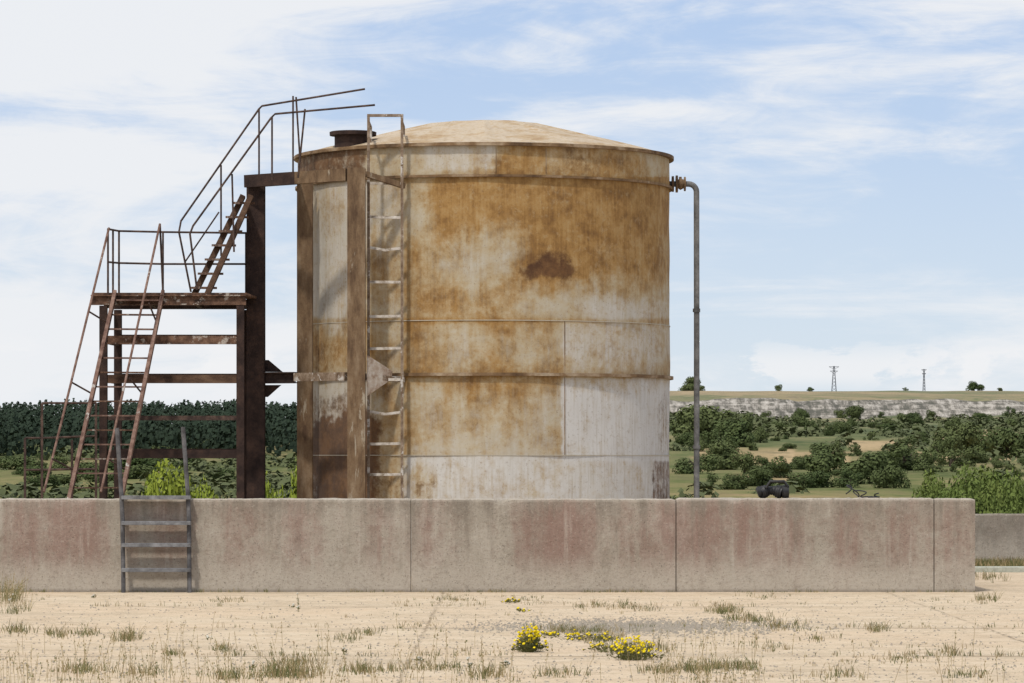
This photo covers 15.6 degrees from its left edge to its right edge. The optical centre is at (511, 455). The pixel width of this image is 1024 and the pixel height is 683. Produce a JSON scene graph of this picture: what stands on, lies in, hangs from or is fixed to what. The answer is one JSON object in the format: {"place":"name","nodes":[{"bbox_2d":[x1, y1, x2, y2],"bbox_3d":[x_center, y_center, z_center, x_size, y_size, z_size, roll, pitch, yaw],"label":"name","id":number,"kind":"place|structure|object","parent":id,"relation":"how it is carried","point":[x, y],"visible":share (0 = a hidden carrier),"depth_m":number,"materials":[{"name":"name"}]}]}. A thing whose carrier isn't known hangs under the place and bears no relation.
{"place":"outdoors","nodes":[
{"label":"outdoors","id":0,"kind":"place"},
{"bbox_2d":[0,572,1023,682],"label":"ground","id":1,"kind":"structure","parent":0,"point":[298,631],"depth_m":33.71,"materials":[{"name":"soil"}]},
{"bbox_2d":[24,402,96,497],"bbox_3d":[-5.867,0.449,48.900,0.953,2.302,0.630,0,0,0],"label":"guard railing","id":2,"kind":"object","parent":1,"relation":"on","point":[57,469],"visible":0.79,"depth_m":48.59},
{"bbox_2d":[115,427,191,592],"bbox_3d":[-4.209,0.638,43.868,0.917,1.962,0.216,0,0,0],"label":"ladder","id":3,"kind":"object","parent":1,"relation":"on","point":[123,523],"depth_m":43.84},
{"bbox_2d":[43,88,374,498],"bbox_3d":[-3.822,-1.680,48.221,4.049,6.560,4.385,0,0,0],"label":"access stair","id":4,"kind":"object","parent":1,"relation":"on","point":[159,302],"visible":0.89,"depth_m":48.86,"materials":[{"name":"metal"}]},
{"bbox_2d":[244,167,405,498],"bbox_3d":[-2.682,-1.096,49.956,2.560,5.392,1.158,0,0,42],"label":"steel support frame","id":5,"kind":"object","parent":1,"relation":"on","point":[261,371],"visible":0.84,"depth_m":50.09,"materials":[{"name":"metal"}]},
{"bbox_2d":[0,497,974,591],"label":"containment wall","id":6,"kind":"structure","parent":1,"relation":"on","point":[860,544],"depth_m":44.00,"materials":[{"name":"concrete"}]},
{"bbox_2d":[756,480,788,497],"bbox_3d":[3.072,0.394,44.144,0.393,0.220,0.188,0,0,0],"label":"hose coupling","id":7,"kind":"object","parent":6,"relation":"on","point":[767,490],"visible":1,"depth_m":44.09,"materials":[{"name":"black metal"}]},
{"bbox_2d":[846,485,879,497],"bbox_3d":[4.139,0.415,44.120,0.408,0.156,0.115,0,0,0],"label":"wire coil","id":8,"kind":"object","parent":6,"relation":"on","point":[862,496],"visible":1,"depth_m":44.11,"materials":[{"name":"black metal"}]},
{"bbox_2d":[294,114,699,499],"bbox_3d":[-0.205,-1.520,52.000,5.644,6.240,5.276,0,0,0],"label":"storage tank","id":9,"kind":"object","parent":1,"relation":"on","point":[517,309],"visible":0.79,"depth_m":49.68,"materials":[{"name":"metal"}]},
{"bbox_2d":[510,623,548,652],"bbox_3d":[0.139,1.482,30.531,0.308,0.235,0.284,0,0,-37],"label":"yellow wildflower","id":10,"kind":"object","parent":1,"relation":"on","point":[529,642],"visible":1,"depth_m":30.48,"materials":[{"name":"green plant"}]},
{"bbox_2d":[539,630,559,635],"bbox_3d":[0.301,1.571,33.277,0.278,0.059,0.264,0,0,0],"label":"yellow wildflower","id":11,"kind":"object","parent":1,"relation":"on","point":[545,633],"visible":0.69,"depth_m":33.19,"materials":[{"name":"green plant"}]},
{"bbox_2d":[542,629,616,640],"bbox_3d":[0.564,1.556,32.519,0.749,0.089,0.737,0,0,0],"label":"yellow wildflower","id":12,"kind":"object","parent":1,"relation":"on","point":[579,637],"visible":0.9,"depth_m":32.44,"materials":[{"name":"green plant"}]},
{"bbox_2d":[582,638,639,652],"bbox_3d":[0.820,1.543,30.486,0.492,0.114,0.436,0,0,13],"label":"yellow wildflower","id":13,"kind":"object","parent":1,"relation":"on","point":[596,646],"visible":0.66,"depth_m":30.51,"materials":[{"name":"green plant"}]},
{"bbox_2d":[607,635,663,660],"bbox_3d":[0.980,1.503,29.350,0.448,0.194,0.416,0,0,41],"label":"yellow wildflower","id":14,"kind":"object","parent":1,"relation":"on","point":[622,653],"visible":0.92,"depth_m":29.29,"materials":[{"name":"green plant"}]},
{"bbox_2d":[975,514,1023,561],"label":"boundary wall","id":15,"kind":"structure","parent":1,"relation":"on","point":[1000,535],"depth_m":54.90,"materials":[{"name":"grey concrete"}]},
{"bbox_2d":[975,566,1023,571],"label":"concrete edging","id":16,"kind":"object","parent":1,"relation":"on","point":[1001,568],"depth_m":51.42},
{"bbox_2d":[0,391,1023,499],"bbox_3d":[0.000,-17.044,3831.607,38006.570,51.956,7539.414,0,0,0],"label":"terrain","id":17,"kind":"structure","parent":0,"point":[823,405],"depth_m":1908.29,"materials":[{"name":"plant"}]},
{"bbox_2d":[0,456,47,469],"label":"hillside tree","id":18,"kind":"object","parent":17,"relation":"on","point":[16,462],"visible":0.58,"depth_m":768.74,"materials":[{"name":"green plant"}]},
{"bbox_2d":[16,465,51,475],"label":"hillside tree","id":19,"kind":"object","parent":17,"relation":"on","point":[28,473],"visible":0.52,"depth_m":720.66,"materials":[{"name":"green plant"}]},
{"bbox_2d":[23,473,61,485],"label":"hillside tree","id":20,"kind":"object","parent":17,"relation":"on","point":[52,479],"visible":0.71,"depth_m":641.21,"materials":[{"name":"green plant"}]},
{"bbox_2d":[51,455,70,468],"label":"hillside tree","id":21,"kind":"object","parent":17,"relation":"on","point":[55,465],"visible":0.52,"depth_m":761.80,"materials":[{"name":"green plant"}]},
{"bbox_2d":[55,473,83,484],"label":"hillside tree","id":22,"kind":"object","parent":17,"relation":"on","point":[64,479],"visible":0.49,"depth_m":648.38,"materials":[{"name":"green plant"}]},
{"bbox_2d":[73,461,98,476],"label":"hillside tree","id":23,"kind":"object","parent":17,"relation":"on","point":[88,464],"visible":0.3,"depth_m":712.30,"materials":[{"name":"green plant"}]},
{"bbox_2d":[81,470,98,481],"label":"hillside tree","id":24,"kind":"object","parent":17,"relation":"on","point":[89,477],"visible":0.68,"depth_m":672.84,"materials":[{"name":"green plant"}]},
{"bbox_2d":[113,464,156,478],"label":"hillside tree","id":25,"kind":"object","parent":17,"relation":"on","point":[139,471],"visible":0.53,"depth_m":696.84,"materials":[{"name":"green plant"}]},
{"bbox_2d":[108,458,163,469],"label":"hillside tree","id":26,"kind":"object","parent":17,"relation":"on","point":[139,461],"visible":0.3,"depth_m":759.62,"materials":[{"name":"green plant"}]},
{"bbox_2d":[0,398,296,456],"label":"pine wood","id":27,"kind":"object","parent":17,"relation":"on","point":[280,428],"visible":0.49,"depth_m":873.01,"materials":[{"name":"green plant"}]},
{"bbox_2d":[141,471,160,495],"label":"yellow green shrub","id":28,"kind":"object","parent":17,"relation":"on","point":[149,482],"visible":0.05,"depth_m":67.77,"materials":[{"name":"green plant"}]},
{"bbox_2d":[147,458,195,497],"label":"yellow green shrub","id":29,"kind":"object","parent":17,"relation":"on","point":[173,488],"visible":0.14,"depth_m":65.75,"materials":[{"name":"green plant"}]},
{"bbox_2d":[167,458,191,466],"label":"hillside tree","id":30,"kind":"object","parent":17,"relation":"on","point":[174,463],"visible":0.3,"depth_m":792.29,"materials":[{"name":"green plant"}]},
{"bbox_2d":[191,474,218,498],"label":"yellow green shrub","id":31,"kind":"object","parent":17,"relation":"on","point":[204,494],"visible":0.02,"depth_m":67.75,"materials":[{"name":"green plant"}]},
{"bbox_2d":[200,467,235,479],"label":"hillside tree","id":32,"kind":"object","parent":17,"relation":"on","point":[222,472],"visible":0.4,"depth_m":664.66,"materials":[{"name":"green plant"}]},
{"bbox_2d":[265,471,285,498],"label":"yellow green shrub","id":33,"kind":"object","parent":17,"relation":"on","point":[267,493],"visible":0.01,"depth_m":80.03,"materials":[{"name":"green plant"}]},
{"bbox_2d":[287,457,296,470],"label":"hillside tree","id":34,"kind":"object","parent":17,"relation":"on","point":[292,466],"visible":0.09,"depth_m":769.05,"materials":[{"name":"green plant"}]},
{"bbox_2d":[288,466,296,497],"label":"yellow green shrub","id":35,"kind":"object","parent":17,"relation":"on","point":[294,493],"visible":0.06,"depth_m":79.95,"materials":[{"name":"green plant"}]},
{"bbox_2d":[0,410,1023,499],"bbox_3d":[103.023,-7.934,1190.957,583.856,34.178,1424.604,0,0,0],"label":"hillside scrub","id":36,"kind":"object","parent":17,"relation":"on","point":[228,485],"visible":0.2,"depth_m":815.87,"materials":[{"name":"green plant"}]},
{"bbox_2d":[669,405,691,427],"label":"hillside tree","id":37,"kind":"object","parent":17,"relation":"on","point":[672,423],"visible":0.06,"depth_m":1496.05,"materials":[{"name":"green plant"}]},
{"bbox_2d":[673,432,693,445],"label":"hillside tree","id":38,"kind":"object","parent":17,"relation":"on","point":[683,438],"visible":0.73,"depth_m":1129.27,"materials":[{"name":"green plant"}]},
{"bbox_2d":[680,376,702,390],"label":"hillside tree","id":39,"kind":"object","parent":17,"relation":"on","point":[689,386],"visible":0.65,"depth_m":2436.27,"materials":[{"name":"green plant"}]},
{"bbox_2d":[672,453,717,473],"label":"hillside tree","id":40,"kind":"object","parent":17,"relation":"on","point":[681,467],"visible":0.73,"depth_m":833.28,"materials":[{"name":"green plant"}]},
{"bbox_2d":[692,436,707,450],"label":"hillside tree","id":41,"kind":"object","parent":17,"relation":"on","point":[703,444],"visible":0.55,"depth_m":1056.40,"materials":[{"name":"green plant"}]},
{"bbox_2d":[671,404,738,437],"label":"hillside tree","id":42,"kind":"object","parent":17,"relation":"on","point":[706,421],"visible":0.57,"depth_m":1245.97,"materials":[{"name":"green plant"}]},
{"bbox_2d":[705,473,722,487],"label":"hillside tree","id":43,"kind":"object","parent":17,"relation":"on","point":[711,479],"visible":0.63,"depth_m":697.83,"materials":[{"name":"green plant"}]},
{"bbox_2d":[699,430,739,449],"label":"hillside tree","id":44,"kind":"object","parent":17,"relation":"on","point":[722,438],"visible":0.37,"depth_m":1073.58,"materials":[{"name":"green plant"}]},
{"bbox_2d":[700,440,739,469],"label":"hillside tree","id":45,"kind":"object","parent":17,"relation":"on","point":[720,449],"visible":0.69,"depth_m":871.74,"materials":[{"name":"green plant"}]},
{"bbox_2d":[712,418,730,439],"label":"hillside tree","id":46,"kind":"object","parent":17,"relation":"on","point":[725,419],"visible":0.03,"depth_m":1184.42,"materials":[{"name":"green plant"}]},
{"bbox_2d":[713,418,756,446],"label":"hillside tree","id":47,"kind":"object","parent":17,"relation":"on","point":[736,430],"visible":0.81,"depth_m":1111.35,"materials":[{"name":"green plant"}]},
{"bbox_2d":[717,473,756,489],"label":"hillside tree","id":48,"kind":"object","parent":17,"relation":"on","point":[735,482],"visible":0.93,"depth_m":681.34,"materials":[{"name":"green plant"}]},
{"bbox_2d":[728,448,759,473],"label":"hillside tree","id":49,"kind":"object","parent":17,"relation":"on","point":[746,462],"visible":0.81,"depth_m":832.73,"materials":[{"name":"green plant"}]},
{"bbox_2d":[741,413,753,434],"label":"hillside tree","id":50,"kind":"object","parent":17,"relation":"on","point":[749,421],"visible":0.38,"depth_m":1288.38,"materials":[{"name":"green plant"}]},
{"bbox_2d":[747,442,757,450],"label":"hillside tree","id":51,"kind":"object","parent":17,"relation":"on","point":[752,447],"visible":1,"depth_m":1065.32,"materials":[{"name":"green plant"}]},
{"bbox_2d":[752,425,769,442],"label":"hillside tree","id":52,"kind":"object","parent":17,"relation":"on","point":[759,433],"visible":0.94,"depth_m":1168.76,"materials":[{"name":"green plant"}]},
{"bbox_2d":[748,465,777,485],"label":"hillside tree","id":53,"kind":"object","parent":17,"relation":"on","point":[760,473],"visible":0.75,"depth_m":712.61,"materials":[{"name":"green plant"}]},
{"bbox_2d":[754,455,771,466],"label":"hillside tree","id":54,"kind":"object","parent":17,"relation":"on","point":[763,461],"visible":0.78,"depth_m":897.49,"materials":[{"name":"green plant"}]},
{"bbox_2d":[762,421,785,431],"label":"hillside tree","id":55,"kind":"object","parent":17,"relation":"on","point":[778,424],"visible":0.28,"depth_m":1424.96,"materials":[{"name":"green plant"}]},
{"bbox_2d":[763,456,792,477],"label":"hillside tree","id":56,"kind":"object","parent":17,"relation":"on","point":[780,470],"visible":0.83,"depth_m":801.03,"materials":[{"name":"green plant"}]},
{"bbox_2d":[770,472,806,488],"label":"hillside tree","id":57,"kind":"object","parent":17,"relation":"on","point":[795,477],"visible":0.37,"depth_m":680.99,"materials":[{"name":"green plant"}]},
{"bbox_2d":[782,443,796,448],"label":"hillside tree","id":58,"kind":"object","parent":17,"relation":"on","point":[789,446],"visible":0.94,"depth_m":1089.22,"materials":[{"name":"green plant"}]},
{"bbox_2d":[790,457,809,469],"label":"hillside tree","id":59,"kind":"object","parent":17,"relation":"on","point":[799,462],"visible":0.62,"depth_m":872.94,"materials":[{"name":"green plant"}]},
{"bbox_2d":[791,412,808,426],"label":"hillside tree","id":60,"kind":"object","parent":17,"relation":"on","point":[800,421],"visible":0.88,"depth_m":1544.85,"materials":[{"name":"green plant"}]},
{"bbox_2d":[795,407,809,417],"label":"hillside tree","id":61,"kind":"object","parent":17,"relation":"on","point":[805,413],"visible":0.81,"depth_m":1881.13,"materials":[{"name":"green plant"}]},
{"bbox_2d":[803,420,819,429],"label":"hillside tree","id":62,"kind":"object","parent":17,"relation":"on","point":[812,424],"visible":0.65,"depth_m":1464.63,"materials":[{"name":"green plant"}]},
{"bbox_2d":[796,471,833,487],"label":"hillside tree","id":63,"kind":"object","parent":17,"relation":"on","point":[816,480],"visible":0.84,"depth_m":696.92,"materials":[{"name":"green plant"}]},
{"bbox_2d":[804,441,845,473],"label":"hillside tree","id":64,"kind":"object","parent":17,"relation":"on","point":[822,458],"visible":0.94,"depth_m":830.43,"materials":[{"name":"green plant"}]},
{"bbox_2d":[823,424,838,435],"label":"hillside tree","id":65,"kind":"object","parent":17,"relation":"on","point":[831,430],"visible":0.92,"depth_m":1289.36,"materials":[{"name":"green plant"}]},
{"bbox_2d":[830,366,837,390],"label":"power pylon","id":66,"kind":"object","parent":17,"relation":"on","point":[833,368],"visible":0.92,"depth_m":2439.07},
{"bbox_2d":[829,440,845,457],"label":"hillside tree","id":67,"kind":"object","parent":17,"relation":"on","point":[838,444],"visible":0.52,"depth_m":977.84,"materials":[{"name":"green plant"}]},
{"bbox_2d":[833,410,845,417],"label":"hillside tree","id":68,"kind":"object","parent":17,"relation":"on","point":[839,414],"visible":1,"depth_m":1888.89,"materials":[{"name":"green plant"}]},
{"bbox_2d":[833,422,852,433],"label":"hillside tree","id":69,"kind":"object","parent":17,"relation":"on","point":[845,427],"visible":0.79,"depth_m":1368.95,"materials":[{"name":"green plant"}]},
{"bbox_2d":[830,468,864,487],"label":"hillside tree","id":70,"kind":"object","parent":17,"relation":"on","point":[857,478],"visible":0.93,"depth_m":697.69,"materials":[{"name":"green plant"}]},
{"bbox_2d":[843,405,863,418],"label":"hillside tree","id":71,"kind":"object","parent":17,"relation":"on","point":[854,411],"visible":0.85,"depth_m":1887.54,"materials":[{"name":"green plant"}]},
{"bbox_2d":[844,444,866,455],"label":"hillside tree","id":72,"kind":"object","parent":17,"relation":"on","point":[857,449],"visible":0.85,"depth_m":1001.41,"materials":[{"name":"green plant"}]},
{"bbox_2d":[838,451,888,483],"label":"hillside tree","id":73,"kind":"object","parent":17,"relation":"on","point":[868,465],"visible":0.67,"depth_m":728.13,"materials":[{"name":"green plant"}]},
{"bbox_2d":[863,431,879,439],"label":"hillside tree","id":74,"kind":"object","parent":17,"relation":"on","point":[870,436],"visible":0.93,"depth_m":1209.54,"materials":[{"name":"green plant"}]},
{"bbox_2d":[878,423,896,431],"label":"hillside tree","id":75,"kind":"object","parent":17,"relation":"on","point":[884,426],"visible":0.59,"depth_m":1415.81,"materials":[{"name":"green plant"}]},
{"bbox_2d":[871,465,911,487],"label":"hillside tree","id":76,"kind":"object","parent":17,"relation":"on","point":[890,474],"visible":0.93,"depth_m":689.08,"materials":[{"name":"green plant"}]},
{"bbox_2d":[881,418,902,428],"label":"hillside tree","id":77,"kind":"object","parent":17,"relation":"on","point":[887,420],"visible":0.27,"depth_m":1465.20,"materials":[{"name":"green plant"}]},
{"bbox_2d":[892,434,916,446],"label":"hillside tree","id":78,"kind":"object","parent":17,"relation":"on","point":[905,440],"visible":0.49,"depth_m":1111.87,"materials":[{"name":"green plant"}]},
{"bbox_2d":[885,443,935,469],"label":"hillside tree","id":79,"kind":"object","parent":17,"relation":"on","point":[902,460],"visible":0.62,"depth_m":863.56,"materials":[{"name":"green plant"}]},
{"bbox_2d":[905,412,919,418],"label":"hillside tree","id":80,"kind":"object","parent":17,"relation":"on","point":[912,415],"visible":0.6,"depth_m":1727.97,"materials":[{"name":"green plant"}]},
{"bbox_2d":[909,415,924,424],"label":"hillside tree","id":81,"kind":"object","parent":17,"relation":"on","point":[917,419],"visible":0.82,"depth_m":1616.70,"materials":[{"name":"green plant"}]},
{"bbox_2d":[915,431,934,445],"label":"hillside tree","id":82,"kind":"object","parent":17,"relation":"on","point":[923,437],"visible":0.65,"depth_m":1145.45,"materials":[{"name":"green plant"}]},
{"bbox_2d":[912,450,945,471],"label":"hillside tree","id":83,"kind":"object","parent":17,"relation":"on","point":[926,459],"visible":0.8,"depth_m":849.46,"materials":[{"name":"green plant"}]},
{"bbox_2d":[912,475,946,498],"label":"leafy shrub","id":84,"kind":"object","parent":17,"relation":"on","point":[929,494],"visible":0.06,"depth_m":300.12,"materials":[{"name":"green plant"}]},
{"bbox_2d":[923,464,937,474],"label":"hillside tree","id":85,"kind":"object","parent":17,"relation":"on","point":[927,467],"visible":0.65,"depth_m":825.90,"materials":[{"name":"green plant"}]},
{"bbox_2d":[927,436,955,457],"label":"hillside tree","id":86,"kind":"object","parent":17,"relation":"on","point":[938,446],"visible":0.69,"depth_m":961.36,"materials":[{"name":"green plant"}]},
{"bbox_2d":[919,468,963,497],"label":"leafy shrub","id":87,"kind":"object","parent":17,"relation":"on","point":[926,478],"visible":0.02,"depth_m":328.61,"materials":[{"name":"green plant"}]},
{"bbox_2d":[935,482,965,497],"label":"leafy shrub","id":88,"kind":"object","parent":17,"relation":"on","point":[956,492],"visible":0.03,"depth_m":229.97,"materials":[{"name":"green plant"}]},
{"bbox_2d":[944,416,961,428],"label":"hillside tree","id":89,"kind":"object","parent":17,"relation":"on","point":[955,420],"visible":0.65,"depth_m":1472.47,"materials":[{"name":"green plant"}]},
{"bbox_2d":[931,448,975,466],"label":"hillside tree","id":90,"kind":"object","parent":17,"relation":"on","point":[954,458],"visible":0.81,"depth_m":897.58,"materials":[{"name":"green plant"}]},
{"bbox_2d":[929,422,984,454],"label":"hillside tree","id":91,"kind":"object","parent":17,"relation":"on","point":[963,434],"visible":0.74,"depth_m":1023.14,"materials":[{"name":"green plant"}]},
{"bbox_2d":[959,446,989,462],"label":"hillside tree","id":92,"kind":"object","parent":17,"relation":"on","point":[975,457],"visible":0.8,"depth_m":929.18,"materials":[{"name":"green plant"}]},
{"bbox_2d":[966,381,984,390],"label":"hillside tree","id":93,"kind":"object","parent":17,"relation":"on","point":[971,386],"visible":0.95,"depth_m":2438.54,"materials":[{"name":"green plant"}]},
{"bbox_2d":[947,461,1010,504],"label":"leafy shrub","id":94,"kind":"object","parent":17,"relation":"on","point":[971,476],"visible":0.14,"depth_m":299.78,"materials":[{"name":"green plant"}]},
{"bbox_2d":[959,478,1001,513],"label":"leafy shrub","id":95,"kind":"object","parent":17,"relation":"on","point":[980,506],"visible":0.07,"depth_m":209.73,"materials":[{"name":"green plant"}]},
{"bbox_2d":[973,464,1019,506],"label":"leafy shrub","id":96,"kind":"object","parent":17,"relation":"on","point":[984,472],"visible":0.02,"depth_m":318.74,"materials":[{"name":"green plant"}]},
{"bbox_2d":[990,457,1003,467],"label":"hillside tree","id":97,"kind":"object","parent":17,"relation":"on","point":[998,464],"visible":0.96,"depth_m":881.59,"materials":[{"name":"green plant"}]},
{"bbox_2d":[974,426,1023,457],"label":"hillside tree","id":98,"kind":"object","parent":17,"relation":"on","point":[1005,438],"visible":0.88,"depth_m":1000.19,"materials":[{"name":"green plant"}]},
{"bbox_2d":[977,477,1022,513],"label":"leafy shrub","id":99,"kind":"object","parent":17,"relation":"on","point":[997,495],"visible":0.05,"depth_m":259.44,"materials":[{"name":"green plant"}]},
{"bbox_2d":[1002,406,1015,416],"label":"hillside tree","id":100,"kind":"object","parent":17,"relation":"on","point":[1007,412],"visible":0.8,"depth_m":1897.35,"materials":[{"name":"green plant"}]},
{"bbox_2d":[997,493,1023,513],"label":"leafy shrub","id":101,"kind":"object","parent":17,"relation":"on","point":[1017,508],"visible":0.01,"depth_m":190.09,"materials":[{"name":"green plant"}]},
{"bbox_2d":[999,467,1023,513],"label":"leafy shrub","id":102,"kind":"object","parent":17,"relation":"on","point":[1019,493],"visible":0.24,"depth_m":238.90,"materials":[{"name":"green plant"}]},
{"bbox_2d":[1004,417,1019,429],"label":"hillside tree","id":103,"kind":"object","parent":17,"relation":"on","point":[1012,421],"visible":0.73,"depth_m":1472.39,"materials":[{"name":"green plant"}]},
{"bbox_2d":[0,555,1023,682],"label":"dry grass","id":104,"kind":"structure","parent":0,"point":[293,668],"depth_m":28.36,"materials":[{"name":"plant"}]},
{"bbox_2d":[0,595,1023,682],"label":"gravel","id":105,"kind":"structure","parent":0,"point":[667,625],"depth_m":34.38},
{"bbox_2d":[0,0,1023,421],"label":"sky","id":106,"kind":"structure","parent":0,"point":[856,167],"materials":[{"name":"blue"}]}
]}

